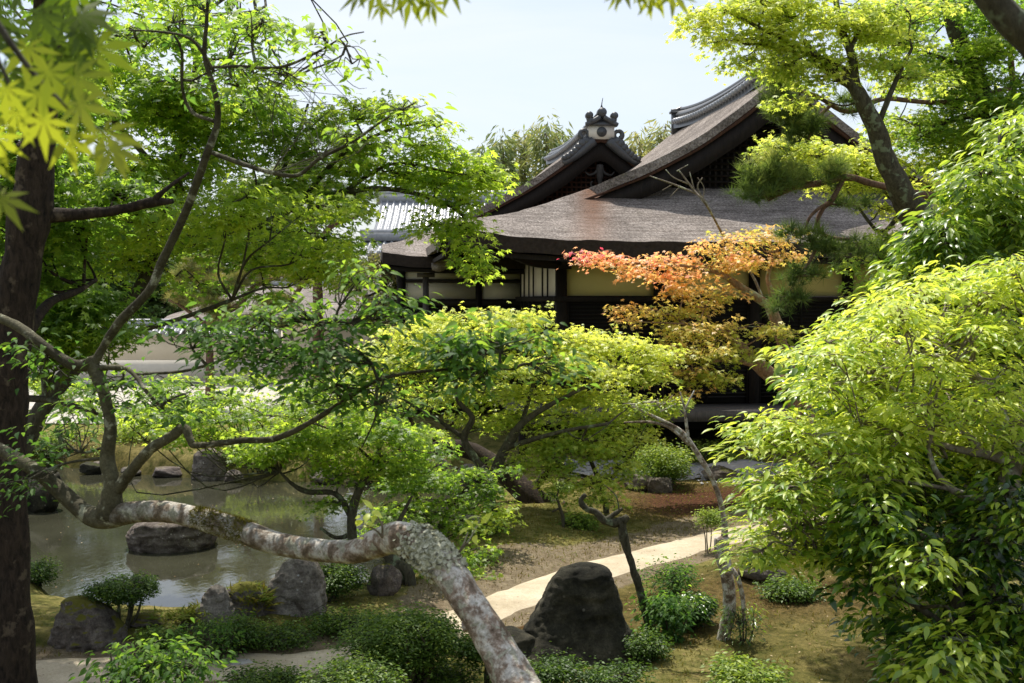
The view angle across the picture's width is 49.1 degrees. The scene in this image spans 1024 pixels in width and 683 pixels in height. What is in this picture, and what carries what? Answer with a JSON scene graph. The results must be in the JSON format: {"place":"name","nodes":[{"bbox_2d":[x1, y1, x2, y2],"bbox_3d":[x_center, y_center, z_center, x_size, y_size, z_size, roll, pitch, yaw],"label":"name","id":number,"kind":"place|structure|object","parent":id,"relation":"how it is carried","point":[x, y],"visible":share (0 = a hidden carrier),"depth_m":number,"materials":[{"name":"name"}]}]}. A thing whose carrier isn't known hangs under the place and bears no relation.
{"place":"outdoors","nodes":[
{"label":"outdoors","id":0,"kind":"place"},
{"bbox_2d":[0,0,149,230],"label":"maple branch","id":1,"kind":"object","parent":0,"point":[26,96],"visible":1,"depth_m":1.14,"materials":[{"name":"green plant"}]},
{"bbox_2d":[28,465,485,606],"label":"pond water","id":2,"kind":"structure","parent":0,"point":[278,506],"depth_m":16.00,"materials":[{"name":"liquid"}]},
{"bbox_2d":[27,468,61,511],"bbox_3d":[-7.511,2.415,17.839,0.735,0.809,0.512,0,2,0],"label":"shore rock","id":3,"kind":"object","parent":2,"relation":"in","point":[37,504],"visible":0.32,"depth_m":17.63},
{"bbox_2d":[79,461,101,474],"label":"shore rock","id":4,"kind":"object","parent":2,"relation":"on","point":[89,468],"visible":0.89,"depth_m":21.49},
{"bbox_2d":[125,522,216,552],"bbox_3d":[-4.627,2.654,15.287,1.204,0.556,1.049,0,2,0],"label":"flat rock","id":5,"kind":"object","parent":2,"relation":"in","point":[151,537],"visible":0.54,"depth_m":14.84,"materials":[{"name":"stone"}]},
{"bbox_2d":[340,0,469,29],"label":"maple branch","id":6,"kind":"object","parent":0,"point":[416,9],"visible":1,"depth_m":1.49,"materials":[{"name":"green plant"}]},
{"bbox_2d":[36,480,846,682],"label":"path","id":7,"kind":"structure","parent":0,"point":[527,593],"depth_m":10.80,"materials":[{"name":"gravel"}]},
{"bbox_2d":[0,0,1023,274],"label":"sky","id":8,"kind":"structure","parent":0,"point":[506,64],"materials":[{"name":"white"}]},
{"bbox_2d":[30,385,1023,682],"bbox_3d":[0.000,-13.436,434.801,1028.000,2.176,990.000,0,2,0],"label":"ground","id":9,"kind":"structure","parent":0,"point":[44,603],"depth_m":11.82,"materials":[{"name":"soil"}]},
{"bbox_2d":[30,553,64,590],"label":"clipped shrub","id":10,"kind":"object","parent":9,"relation":"on","point":[40,572],"visible":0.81,"depth_m":12.00,"materials":[{"name":"green plant"}]},
{"bbox_2d":[32,427,78,464],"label":"azalea shrub","id":11,"kind":"object","parent":9,"relation":"on","point":[39,452],"visible":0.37,"depth_m":22.65,"materials":[{"name":"green plant"}]},
{"bbox_2d":[42,422,103,441],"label":"azalea shrub","id":12,"kind":"object","parent":9,"relation":"on","point":[99,431],"visible":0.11,"depth_m":23.67,"materials":[{"name":"green plant"}]},
{"bbox_2d":[0,71,162,416],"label":"maple tree","id":13,"kind":"object","parent":9,"relation":"on","point":[86,327],"visible":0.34,"depth_m":7.92,"materials":[{"name":"green plant"}]},
{"bbox_2d":[47,595,127,652],"bbox_3d":[-3.696,2.464,9.775,0.684,0.500,0.556,0,2,0],"label":"bank rock","id":14,"kind":"object","parent":9,"relation":"on","point":[83,624],"visible":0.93,"depth_m":9.60,"materials":[{"name":"stone"}]},
{"bbox_2d":[78,566,162,628],"bbox_3d":[-3.483,2.321,9.923,0.764,0.558,0.679,0,2,0],"label":"clipped shrub","id":15,"kind":"object","parent":9,"relation":"on","point":[130,592],"visible":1,"depth_m":9.82,"materials":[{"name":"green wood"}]},
{"bbox_2d":[0,0,245,682],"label":"tall tree","id":16,"kind":"object","parent":9,"relation":"on","point":[56,227],"visible":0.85,"depth_m":6.00,"materials":[{"name":"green plant"}]},
{"bbox_2d":[80,251,168,318],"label":"evergreen tree","id":17,"kind":"object","parent":9,"relation":"on","point":[115,287],"visible":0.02,"depth_m":44.75,"materials":[{"name":"green plant"}]},
{"bbox_2d":[102,417,160,442],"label":"azalea shrub","id":18,"kind":"object","parent":9,"relation":"on","point":[123,434],"visible":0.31,"depth_m":23.05,"materials":[{"name":"green plant"}]},
{"bbox_2d":[130,612,163,627],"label":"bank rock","id":19,"kind":"object","parent":9,"relation":"on","point":[141,620],"visible":0.79,"depth_m":9.95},
{"bbox_2d":[68,617,238,682],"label":"leafy shrub","id":20,"kind":"object","parent":9,"relation":"on","point":[150,671],"visible":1,"depth_m":6.40,"materials":[{"name":"green plant"}]},
{"bbox_2d":[30,319,284,384],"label":"garden wall","id":21,"kind":"structure","parent":9,"relation":"on","point":[161,357],"depth_m":38.13,"materials":[{"name":"beige paint"}]},
{"bbox_2d":[132,622,187,652],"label":"leafy shrub","id":22,"kind":"object","parent":9,"relation":"on","point":[160,632],"visible":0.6,"depth_m":9.55,"materials":[{"name":"green plant"}]},
{"bbox_2d":[109,248,217,318],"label":"evergreen tree","id":23,"kind":"object","parent":9,"relation":"on","point":[164,310],"visible":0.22,"depth_m":44.60,"materials":[{"name":"green plant"}]},
{"bbox_2d":[152,466,181,476],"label":"shore rock","id":24,"kind":"object","parent":9,"relation":"on","point":[166,471],"visible":0.83,"depth_m":21.15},
{"bbox_2d":[144,599,213,630],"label":"grass clump","id":25,"kind":"object","parent":9,"relation":"on","point":[184,615],"visible":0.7,"depth_m":9.92,"materials":[{"name":"green plant"}]},
{"bbox_2d":[120,197,244,296],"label":"evergreen tree","id":26,"kind":"object","parent":9,"relation":"on","point":[223,264],"depth_m":48.04,"materials":[{"name":"green plant"}]},
{"bbox_2d":[2,0,385,458],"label":"maple tree","id":27,"kind":"object","parent":9,"relation":"on","point":[169,115],"visible":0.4,"depth_m":9.28,"materials":[{"name":"green plant"}]},
{"bbox_2d":[191,448,226,479],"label":"shore rock","id":28,"kind":"object","parent":9,"relation":"on","point":[203,465],"visible":0.5,"depth_m":20.85,"materials":[{"name":"stone"}]},
{"bbox_2d":[186,584,235,631],"bbox_3d":[-2.703,2.417,10.065,0.484,0.476,0.412,0,2,0],"label":"bank rock","id":29,"kind":"object","parent":9,"relation":"on","point":[216,600],"visible":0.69,"depth_m":9.97,"materials":[{"name":"stone"}]},
{"bbox_2d":[165,617,259,663],"bbox_3d":[-2.477,2.500,9.274,0.753,0.439,0.718,-1,2,-17],"label":"leafy shrub","id":30,"kind":"object","parent":9,"relation":"on","point":[209,641],"visible":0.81,"depth_m":9.26,"materials":[{"name":"green plant"}]},
{"bbox_2d":[29,378,397,424],"bbox_3d":[-14.000,1.602,34.985,24.000,0.222,18.197,0,2,0],"label":"gravel court","id":31,"kind":"object","parent":9,"relation":"on","point":[265,390],"visible":0.02,"depth_m":33.53,"materials":[{"name":"gravel"}]},
{"bbox_2d":[191,607,265,652],"bbox_3d":[-2.413,2.491,9.518,0.642,0.416,0.527,0,2,-12],"label":"clipped shrub","id":32,"kind":"object","parent":9,"relation":"on","point":[247,625],"visible":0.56,"depth_m":9.52,"materials":[{"name":"green plant"}]},
{"bbox_2d":[160,253,316,398],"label":"pine tree","id":33,"kind":"object","parent":9,"relation":"on","point":[180,301],"visible":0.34,"depth_m":29.83,"materials":[{"name":"green plant"}]},
{"bbox_2d":[204,576,284,613],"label":"grass clump","id":34,"kind":"object","parent":9,"relation":"on","point":[267,598],"visible":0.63,"depth_m":10.15,"materials":[{"name":"green plant"}]},
{"bbox_2d":[28,368,463,585],"bbox_3d":[-3.292,1.536,12.782,5.524,2.567,2.430,1,2,25],"label":"maple tree","id":35,"kind":"object","parent":9,"relation":"on","point":[317,440],"visible":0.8,"depth_m":12.03,"materials":[{"name":"green plant"}]},
{"bbox_2d":[228,581,270,620],"bbox_3d":[-2.437,2.403,10.248,0.472,0.400,0.379,0,2,0],"label":"bank rock","id":36,"kind":"object","parent":9,"relation":"on","point":[238,587],"visible":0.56,"depth_m":10.15,"materials":[{"name":"stone"}]},
{"bbox_2d":[183,177,332,292],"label":"evergreen tree","id":37,"kind":"object","parent":9,"relation":"on","point":[206,206],"visible":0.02,"depth_m":52.42,"materials":[{"name":"green plant"}]},
{"bbox_2d":[216,659,315,682],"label":"ground plant","id":38,"kind":"object","parent":9,"relation":"on","point":[277,675],"visible":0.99,"depth_m":8.39,"materials":[{"name":"green plant"}]},
{"bbox_2d":[164,278,378,378],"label":"long building","id":39,"kind":"structure","parent":9,"relation":"on","point":[309,298],"depth_m":41.07,"materials":[{"name":"paint"}]},
{"bbox_2d":[237,615,325,654],"bbox_3d":[-2.029,2.556,9.750,0.817,0.268,0.742,0,2,0],"label":"ground plant","id":40,"kind":"object","parent":9,"relation":"on","point":[289,636],"visible":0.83,"depth_m":9.64,"materials":[{"name":"green plant"}]},
{"bbox_2d":[205,158,362,294],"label":"evergreen tree","id":41,"kind":"object","parent":9,"relation":"on","point":[245,176],"visible":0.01,"depth_m":52.25,"materials":[{"name":"green plant"}]},
{"bbox_2d":[267,558,327,617],"bbox_3d":[-2.054,2.288,10.424,0.664,0.609,0.454,0,2,0],"label":"bank rock","id":42,"kind":"object","parent":9,"relation":"on","point":[300,585],"visible":0.69,"depth_m":10.28,"materials":[{"name":"stone"}]},
{"bbox_2d":[0,0,609,682],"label":"leaning tree","id":43,"kind":"object","parent":9,"relation":"on","point":[430,552],"visible":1,"depth_m":3.70,"materials":[{"name":"green plant"}]},
{"bbox_2d":[91,90,531,315],"bbox_3d":[-2.432,0.183,10.882,5.356,4.997,1.375,1,2,16],"label":"maple tree","id":44,"kind":"object","parent":9,"relation":"on","point":[405,177],"visible":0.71,"depth_m":10.27,"materials":[{"name":"green plant"}]},
{"bbox_2d":[263,125,389,389],"bbox_3d":[-5.617,-2.328,32.968,4.073,8.451,2.041,0,2,0],"label":"pine tree","id":45,"kind":"object","parent":9,"relation":"on","point":[332,226],"visible":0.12,"depth_m":32.83,"materials":[{"name":"green plant"}]},
{"bbox_2d":[294,602,376,640],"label":"ground plant","id":46,"kind":"object","parent":9,"relation":"on","point":[334,621],"visible":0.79,"depth_m":10.01,"materials":[{"name":"green plant"}]},
{"bbox_2d":[320,562,370,601],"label":"clipped shrub","id":47,"kind":"object","parent":9,"relation":"on","point":[341,578],"visible":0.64,"depth_m":10.77,"materials":[{"name":"green plant"}]},
{"bbox_2d":[296,647,411,682],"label":"clipped shrub","id":48,"kind":"object","parent":9,"relation":"on","point":[359,671],"visible":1,"depth_m":7.29,"materials":[{"name":"green plant"}]},
{"bbox_2d":[326,249,396,394],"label":"evergreen tree","id":49,"kind":"object","parent":9,"relation":"on","point":[376,261],"visible":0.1,"depth_m":30.89,"materials":[{"name":"plant"}]},
{"bbox_2d":[367,563,402,595],"bbox_3d":[-1.261,2.385,11.100,0.340,0.386,0.235,-1,2,-28],"label":"bank rock","id":50,"kind":"object","parent":9,"relation":"on","point":[385,579],"visible":0.87,"depth_m":11.03,"materials":[{"name":"stone"}]},
{"bbox_2d":[321,597,471,682],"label":"clipped shrub","id":51,"kind":"object","parent":9,"relation":"on","point":[415,640],"visible":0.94,"depth_m":8.11,"materials":[{"name":"green plant"}]},
{"bbox_2d":[359,191,507,373],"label":"tiled building","id":52,"kind":"structure","parent":9,"relation":"on","point":[395,216],"depth_m":45.35,"materials":[{"name":"grey tile"}]},
{"bbox_2d":[346,464,527,582],"bbox_3d":[-0.854,2.131,12.620,2.102,1.396,2.008,0,2,0],"label":"shrub","id":53,"kind":"object","parent":9,"relation":"on","point":[440,526],"visible":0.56,"depth_m":12.87,"materials":[{"name":"green plant"}]},
{"bbox_2d":[328,394,564,503],"bbox_3d":[-0.820,1.784,16.838,3.876,1.956,1.345,1,2,17],"label":"old leaning tree","id":54,"kind":"object","parent":9,"relation":"on","point":[527,493],"visible":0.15,"depth_m":16.23,"materials":[{"name":"plant"}]},
{"bbox_2d":[404,656,490,682],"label":"ground plant","id":55,"kind":"object","parent":9,"relation":"on","point":[453,674],"visible":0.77,"depth_m":8.35,"materials":[{"name":"green plant"}]},
{"bbox_2d":[449,509,516,537],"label":"azalea shrub","id":56,"kind":"object","parent":9,"relation":"on","point":[497,528],"visible":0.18,"depth_m":14.00,"materials":[{"name":"green plant"}]},
{"bbox_2d":[455,630,512,682],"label":"clipped shrub","id":57,"kind":"object","parent":9,"relation":"on","point":[474,654],"visible":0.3,"depth_m":8.30,"materials":[{"name":"green plant"}]},
{"bbox_2d":[465,140,509,190],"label":"bamboo tree","id":58,"kind":"object","parent":9,"relation":"on","point":[482,147],"visible":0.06,"depth_m":57.44,"materials":[{"name":"green plant"}]},
{"bbox_2d":[302,301,689,513],"bbox_3d":[-0.277,0.979,15.345,5.622,3.075,2.476,0,2,0],"label":"maple tree","id":59,"kind":"object","parent":9,"relation":"on","point":[645,353],"visible":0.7,"depth_m":15.27,"materials":[{"name":"green plant"}]},
{"bbox_2d":[481,125,523,190],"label":"bamboo tree","id":60,"kind":"object","parent":9,"relation":"on","point":[507,159],"visible":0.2,"depth_m":59.40,"materials":[{"name":"green plant"}]},
{"bbox_2d":[378,98,641,413],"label":"gabled hall","id":61,"kind":"structure","parent":9,"relation":"on","point":[594,150],"depth_m":28.40,"materials":[{"name":"brown wood"}]},
{"bbox_2d":[506,626,534,653],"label":"boulder","id":62,"kind":"object","parent":9,"relation":"on","point":[524,641],"visible":0.18,"depth_m":9.29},
{"bbox_2d":[501,125,540,188],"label":"bamboo tree","id":63,"kind":"object","parent":9,"relation":"on","point":[522,149],"visible":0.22,"depth_m":61.35,"materials":[{"name":"green plant"}]},
{"bbox_2d":[34,474,1023,682],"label":"grass tufts","id":64,"kind":"object","parent":9,"relation":"on","point":[647,532],"visible":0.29,"depth_m":13.08,"materials":[{"name":"plant"}]},
{"bbox_2d":[519,108,563,181],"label":"bamboo tree","id":65,"kind":"object","parent":9,"relation":"on","point":[544,146],"visible":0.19,"depth_m":59.48,"materials":[{"name":"green plant"}]},
{"bbox_2d":[538,478,575,527],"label":"dwarf shrub","id":66,"kind":"object","parent":9,"relation":"on","point":[563,486],"visible":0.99,"depth_m":14.27,"materials":[{"name":"green plant"}]},
{"bbox_2d":[524,647,594,682],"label":"ground plant","id":67,"kind":"object","parent":9,"relation":"on","point":[556,672],"visible":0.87,"depth_m":8.00,"materials":[{"name":"green plant"}]},
{"bbox_2d":[548,122,573,144],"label":"bamboo tree","id":68,"kind":"object","parent":9,"relation":"on","point":[564,137],"visible":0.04,"depth_m":63.42,"materials":[{"name":"green plant"}]},
{"bbox_2d":[549,509,602,531],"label":"fern clump","id":69,"kind":"object","parent":9,"relation":"on","point":[579,521],"visible":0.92,"depth_m":14.37,"materials":[{"name":"green plant"}]},
{"bbox_2d":[522,562,633,668],"bbox_3d":[0.507,2.297,9.514,1.321,0.853,0.964,0,2,0],"label":"boulder","id":70,"kind":"object","parent":9,"relation":"on","point":[578,611],"visible":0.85,"depth_m":9.30,"materials":[{"name":"stone"}]},
{"bbox_2d":[514,397,694,512],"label":"maple tree","id":71,"kind":"object","parent":9,"relation":"on","point":[597,481],"visible":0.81,"depth_m":15.25,"materials":[{"name":"green plant"}]},
{"bbox_2d":[558,652,658,682],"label":"ground plant","id":72,"kind":"object","parent":9,"relation":"on","point":[622,675],"visible":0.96,"depth_m":8.08,"materials":[{"name":"green plant"}]},
{"bbox_2d":[578,485,653,635],"bbox_3d":[0.941,2.050,10.083,0.689,1.537,0.089,0,2,0],"label":"trunk","id":73,"kind":"object","parent":9,"relation":"on","point":[620,523],"visible":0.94,"depth_m":10.05,"materials":[{"name":"plant"}]},
{"bbox_2d":[625,636,649,665],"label":"plant","id":74,"kind":"object","parent":9,"relation":"on","point":[631,656],"visible":0.26,"depth_m":9.21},
{"bbox_2d":[623,474,653,491],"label":"garden rock","id":75,"kind":"object","parent":9,"relation":"on","point":[639,484],"visible":0.46,"depth_m":17.47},
{"bbox_2d":[624,119,655,157],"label":"bamboo tree","id":76,"kind":"object","parent":9,"relation":"on","point":[633,147],"visible":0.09,"depth_m":61.39,"materials":[{"name":"green plant"}]},
{"bbox_2d":[621,622,674,665],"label":"ground plant","id":77,"kind":"object","parent":9,"relation":"on","point":[652,646],"visible":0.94,"depth_m":9.21,"materials":[{"name":"green plant"}]},
{"bbox_2d":[639,113,670,155],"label":"bamboo tree","id":78,"kind":"object","parent":9,"relation":"on","point":[650,145],"visible":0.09,"depth_m":59.45,"materials":[{"name":"green plant"}]},
{"bbox_2d":[622,438,696,487],"bbox_3d":[2.403,1.965,17.962,1.225,0.874,1.261,0,2,0],"label":"azalea shrub","id":79,"kind":"object","parent":9,"relation":"on","point":[667,463],"visible":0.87,"depth_m":17.73,"materials":[{"name":"green plant"}]},
{"bbox_2d":[647,477,672,492],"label":"garden rock","id":80,"kind":"object","parent":9,"relation":"on","point":[659,485],"visible":0.83,"depth_m":17.34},
{"bbox_2d":[629,553,703,597],"bbox_3d":[1.576,2.398,11.382,0.762,0.528,0.761,0,2,0],"label":"leafy shrub","id":81,"kind":"object","parent":9,"relation":"on","point":[672,580],"visible":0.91,"depth_m":11.29,"materials":[{"name":"green plant"}]},
{"bbox_2d":[625,585,709,644],"bbox_3d":[1.375,2.494,9.969,0.779,0.617,0.736,0,2,0],"label":"leafy shrub","id":82,"kind":"object","parent":9,"relation":"on","point":[669,616],"visible":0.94,"depth_m":9.87,"materials":[{"name":"green plant"}]},
{"bbox_2d":[611,388,745,640],"bbox_3d":[1.468,1.612,9.943,1.195,2.408,0.373,0,2,0],"label":"white sapling","id":83,"kind":"object","parent":9,"relation":"on","point":[728,589],"visible":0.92,"depth_m":9.93,"materials":[{"name":"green plant"}]},
{"bbox_2d":[556,224,822,485],"bbox_3d":[2.949,0.335,17.499,4.140,4.430,2.354,-1,2,-22],"label":"maple tree","id":84,"kind":"object","parent":9,"relation":"on","point":[777,329],"visible":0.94,"depth_m":17.46,"materials":[{"name":"orange plant"}]},
{"bbox_2d":[560,454,833,485],"bbox_3d":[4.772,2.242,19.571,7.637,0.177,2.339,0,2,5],"label":"gravel bed","id":85,"kind":"object","parent":9,"relation":"on","point":[611,461],"visible":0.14,"depth_m":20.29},
{"bbox_2d":[707,460,770,471],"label":"garden rock","id":86,"kind":"object","parent":85,"relation":"on","point":[734,465],"visible":0.62,"depth_m":19.74,"materials":[{"name":"stone"}]},
{"bbox_2d":[677,588,721,628],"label":"ground plant","id":87,"kind":"object","parent":9,"relation":"on","point":[710,606],"visible":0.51,"depth_m":10.29,"materials":[{"name":"green plant"}]},
{"bbox_2d":[426,50,980,458],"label":"temple hall","id":88,"kind":"structure","parent":9,"relation":"on","point":[709,140],"depth_m":22.31,"materials":[{"name":"brown wood"}]},
{"bbox_2d":[691,504,730,552],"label":"clipped pine","id":89,"kind":"object","parent":9,"relation":"on","point":[712,518],"visible":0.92,"depth_m":13.29,"materials":[{"name":"plant"}]},
{"bbox_2d":[684,439,739,463],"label":"azalea shrub","id":90,"kind":"object","parent":9,"relation":"on","point":[708,456],"visible":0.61,"depth_m":20.28,"materials":[{"name":"green plant"}]},
{"bbox_2d":[701,465,737,480],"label":"garden rock","id":91,"kind":"object","parent":9,"relation":"on","point":[719,471],"visible":0.66,"depth_m":18.62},
{"bbox_2d":[650,165,792,462],"bbox_3d":[3.361,-0.080,17.797,0.824,5.155,3.533,2,3,39],"label":"bare sapling","id":92,"kind":"object","parent":9,"relation":"on","point":[700,196],"visible":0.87,"depth_m":16.52,"materials":[{"name":"grey plant"}]},
{"bbox_2d":[427,492,1015,682],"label":"fallen leaves","id":93,"kind":"object","parent":9,"relation":"on","point":[692,593],"visible":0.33,"depth_m":11.44,"materials":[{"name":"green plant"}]},
{"bbox_2d":[716,590,771,646],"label":"leafy shrub","id":94,"kind":"object","parent":9,"relation":"on","point":[739,622],"visible":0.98,"depth_m":9.87,"materials":[{"name":"green plant"}]},
{"bbox_2d":[700,648,797,682],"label":"leafy shrub","id":95,"kind":"object","parent":9,"relation":"on","point":[729,671],"visible":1,"depth_m":8.02,"materials":[{"name":"green plant"}]},
{"bbox_2d":[736,546,779,569],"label":"leafy shrub","id":96,"kind":"object","parent":9,"relation":"on","point":[753,557],"visible":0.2,"depth_m":11.91,"materials":[{"name":"green plant"}]},
{"bbox_2d":[737,563,787,582],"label":"garden rock","id":97,"kind":"object","parent":9,"relation":"on","point":[761,577],"visible":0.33,"depth_m":11.73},
{"bbox_2d":[752,569,830,604],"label":"ground plant","id":98,"kind":"object","parent":9,"relation":"on","point":[797,590],"visible":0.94,"depth_m":10.99,"materials":[{"name":"green plant"}]},
{"bbox_2d":[664,0,973,533],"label":"maple tree","id":99,"kind":"object","parent":9,"relation":"on","point":[776,19],"visible":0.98,"depth_m":12.17,"materials":[{"name":"green plant"}]},
{"bbox_2d":[700,250,1023,584],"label":"broadleaf tree","id":100,"kind":"object","parent":9,"relation":"on","point":[907,419],"visible":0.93,"depth_m":5.22,"materials":[{"name":"green plant"}]},
{"bbox_2d":[721,0,1017,321],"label":"pine tree","id":101,"kind":"object","parent":9,"relation":"on","point":[769,178],"visible":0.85,"depth_m":13.61,"materials":[{"name":"green plant"}]},
{"bbox_2d":[742,78,1003,332],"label":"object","id":102,"kind":"object","parent":9,"relation":"on","point":[862,162],"visible":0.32,"depth_m":15.53,"materials":[{"name":"green plant"}]},
{"bbox_2d":[766,262,1023,586],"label":"evergreen oak","id":103,"kind":"object","parent":9,"relation":"on","point":[795,372],"visible":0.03,"depth_m":7.95,"materials":[{"name":"plant"}]},
{"bbox_2d":[789,432,1023,682],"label":"camellia bush","id":104,"kind":"object","parent":9,"relation":"on","point":[977,635],"visible":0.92,"depth_m":4.91,"materials":[{"name":"green plant"}]},
{"bbox_2d":[854,93,1023,346],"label":"evergreen oak","id":105,"kind":"object","parent":9,"relation":"on","point":[988,216],"visible":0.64,"depth_m":7.31,"materials":[{"name":"plant"}]},
{"bbox_2d":[855,0,1023,189],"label":"maple tree","id":106,"kind":"object","parent":9,"relation":"on","point":[991,46],"visible":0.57,"depth_m":14.44,"materials":[{"name":"green plant"}]},
{"bbox_2d":[603,0,696,18],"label":"maple branch","id":107,"kind":"object","parent":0,"point":[658,4],"visible":1,"depth_m":1.49,"materials":[{"name":"green plant"}]},
{"bbox_2d":[973,0,1023,57],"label":"maple branch","id":108,"kind":"object","parent":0,"point":[1005,18],"visible":1,"depth_m":2.55,"materials":[{"name":"brown plant"}]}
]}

